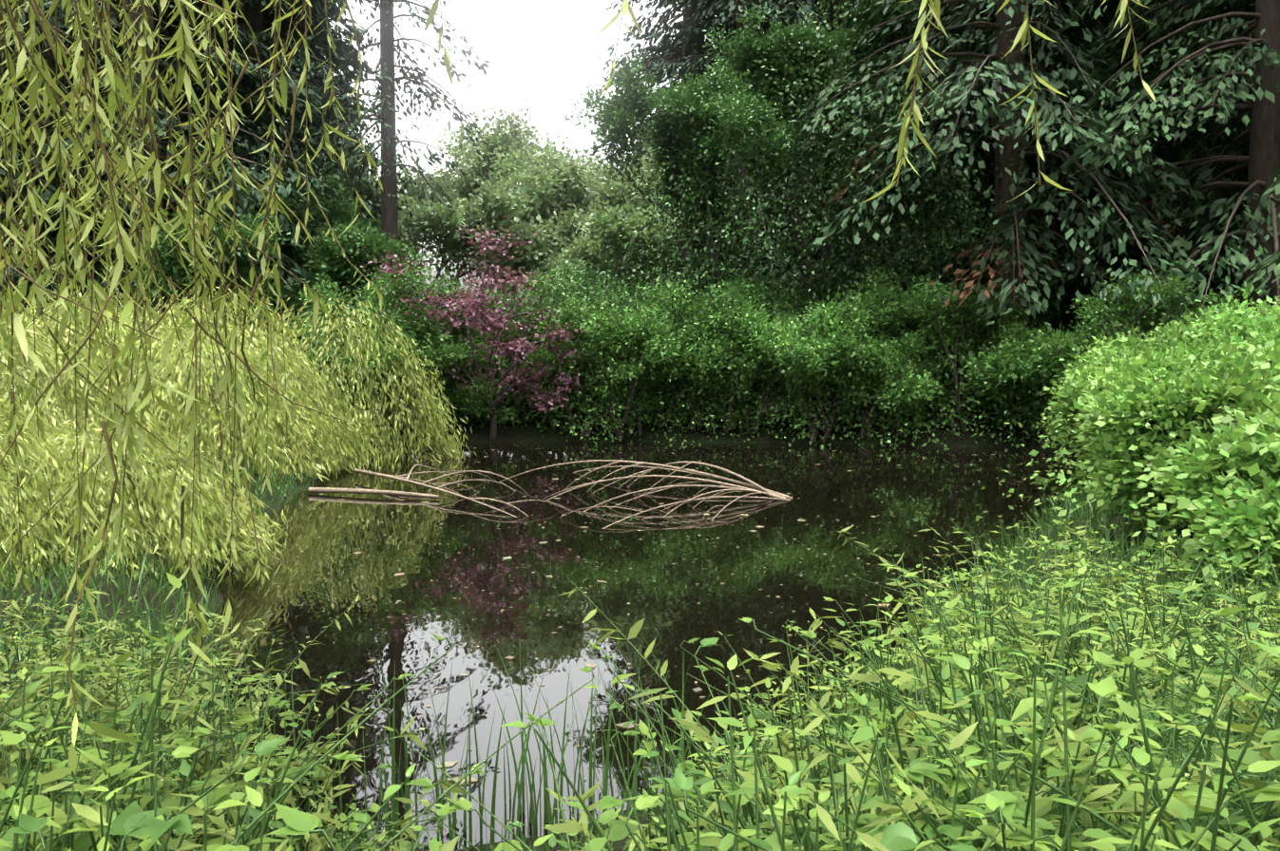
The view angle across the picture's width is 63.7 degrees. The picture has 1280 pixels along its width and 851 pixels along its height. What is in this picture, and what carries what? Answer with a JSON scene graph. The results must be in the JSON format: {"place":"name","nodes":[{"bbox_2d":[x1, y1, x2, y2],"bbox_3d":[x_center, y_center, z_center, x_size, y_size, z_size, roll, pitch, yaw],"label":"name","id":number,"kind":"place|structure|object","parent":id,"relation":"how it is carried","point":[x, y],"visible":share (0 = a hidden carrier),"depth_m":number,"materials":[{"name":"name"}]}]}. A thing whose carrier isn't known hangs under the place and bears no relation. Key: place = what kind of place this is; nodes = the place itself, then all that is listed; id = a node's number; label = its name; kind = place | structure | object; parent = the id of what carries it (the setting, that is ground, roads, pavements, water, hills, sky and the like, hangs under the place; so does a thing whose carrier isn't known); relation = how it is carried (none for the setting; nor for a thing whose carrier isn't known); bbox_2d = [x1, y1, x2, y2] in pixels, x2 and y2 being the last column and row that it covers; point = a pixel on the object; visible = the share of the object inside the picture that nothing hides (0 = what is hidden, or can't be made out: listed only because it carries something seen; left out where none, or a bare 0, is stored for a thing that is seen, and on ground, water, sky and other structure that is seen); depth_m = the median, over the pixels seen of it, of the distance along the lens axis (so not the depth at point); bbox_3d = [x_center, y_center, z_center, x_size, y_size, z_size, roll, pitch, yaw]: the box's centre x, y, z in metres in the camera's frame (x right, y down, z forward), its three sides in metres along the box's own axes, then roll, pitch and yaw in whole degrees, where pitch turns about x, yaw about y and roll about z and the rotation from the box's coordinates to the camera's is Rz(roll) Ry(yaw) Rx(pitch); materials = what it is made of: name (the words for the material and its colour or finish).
{"place":"outdoors","nodes":[
{"label":"outdoors","id":0,"kind":"place"},
{"bbox_2d":[0,380,1279,850],"bbox_3d":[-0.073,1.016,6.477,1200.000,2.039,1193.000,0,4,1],"label":"ground","id":1,"kind":"structure","parent":0,"point":[549,433],"depth_m":10.09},
{"bbox_2d":[0,281,477,590],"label":"weeping shrub","id":2,"kind":"object","parent":1,"relation":"on","point":[304,388],"depth_m":11.77,"materials":[{"name":"plant"}]},
{"bbox_2d":[350,214,600,439],"bbox_3d":[-3.126,-1.725,18.658,4.908,3.974,4.324,0,4,1],"label":"maple","id":3,"kind":"object","parent":1,"relation":"on","point":[493,320],"depth_m":18.03,"materials":[{"name":"purple plant"}]},
{"bbox_2d":[0,0,1157,746],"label":"willow branches","id":4,"kind":"object","parent":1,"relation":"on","point":[108,156],"visible":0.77,"depth_m":2.08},
{"bbox_2d":[111,0,1122,422],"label":"broadleaf","id":5,"kind":"object","parent":1,"relation":"on","point":[607,215],"depth_m":19.87,"materials":[{"name":"green plant"}]},
{"bbox_2d":[0,515,1279,850],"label":"bank herb","id":6,"kind":"object","parent":1,"relation":"on","point":[135,820],"depth_m":1.88,"materials":[{"name":"green plant"}]},
{"bbox_2d":[0,0,1279,423],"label":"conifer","id":7,"kind":"object","parent":1,"relation":"on","point":[1098,150],"depth_m":18.80,"materials":[{"name":"green plant"}]},
{"bbox_2d":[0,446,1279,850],"bbox_3d":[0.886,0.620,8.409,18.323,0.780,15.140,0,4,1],"label":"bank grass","id":8,"kind":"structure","parent":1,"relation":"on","point":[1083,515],"depth_m":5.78,"materials":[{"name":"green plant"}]},
{"bbox_2d":[305,556,995,850],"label":"reed blades","id":9,"kind":"object","parent":1,"relation":"on","point":[533,813],"visible":0.65,"depth_m":3.34,"materials":[{"name":"green plant"}]},
{"bbox_2d":[261,241,1255,451],"bbox_3d":[0.640,-1.286,18.739,17.384,3.979,7.799,0,4,1],"label":"bank shrub","id":10,"kind":"object","parent":1,"relation":"on","point":[1036,340],"depth_m":17.89,"materials":[{"name":"green plant"}]},
{"bbox_2d":[890,636,1279,850],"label":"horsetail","id":11,"kind":"object","parent":1,"relation":"on","point":[1233,812],"depth_m":1.85},
{"bbox_2d":[974,281,1279,613],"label":"bank shrub","id":12,"kind":"object","parent":1,"relation":"on","point":[1201,434],"depth_m":6.94,"materials":[{"name":"green plant"}]},
{"bbox_2d":[206,442,1094,850],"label":"pond water","id":13,"kind":"structure","parent":0,"point":[679,587],"depth_m":7.08,"materials":[{"name":"black liquid"}]},
{"bbox_2d":[307,459,793,529],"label":"fallen branches","id":14,"kind":"object","parent":13,"relation":"on","point":[774,495],"visible":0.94,"depth_m":11.42,"materials":[{"name":"brown wood"}]},
{"bbox_2d":[250,444,1045,800],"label":"floating specks","id":15,"kind":"object","parent":13,"relation":"on","point":[448,764],"visible":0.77,"depth_m":6.81,"materials":[{"name":"green plant"}]},
{"bbox_2d":[276,0,1081,327],"label":"sky","id":16,"kind":"structure","parent":0,"point":[544,52],"materials":[{"name":"white"}]}
]}

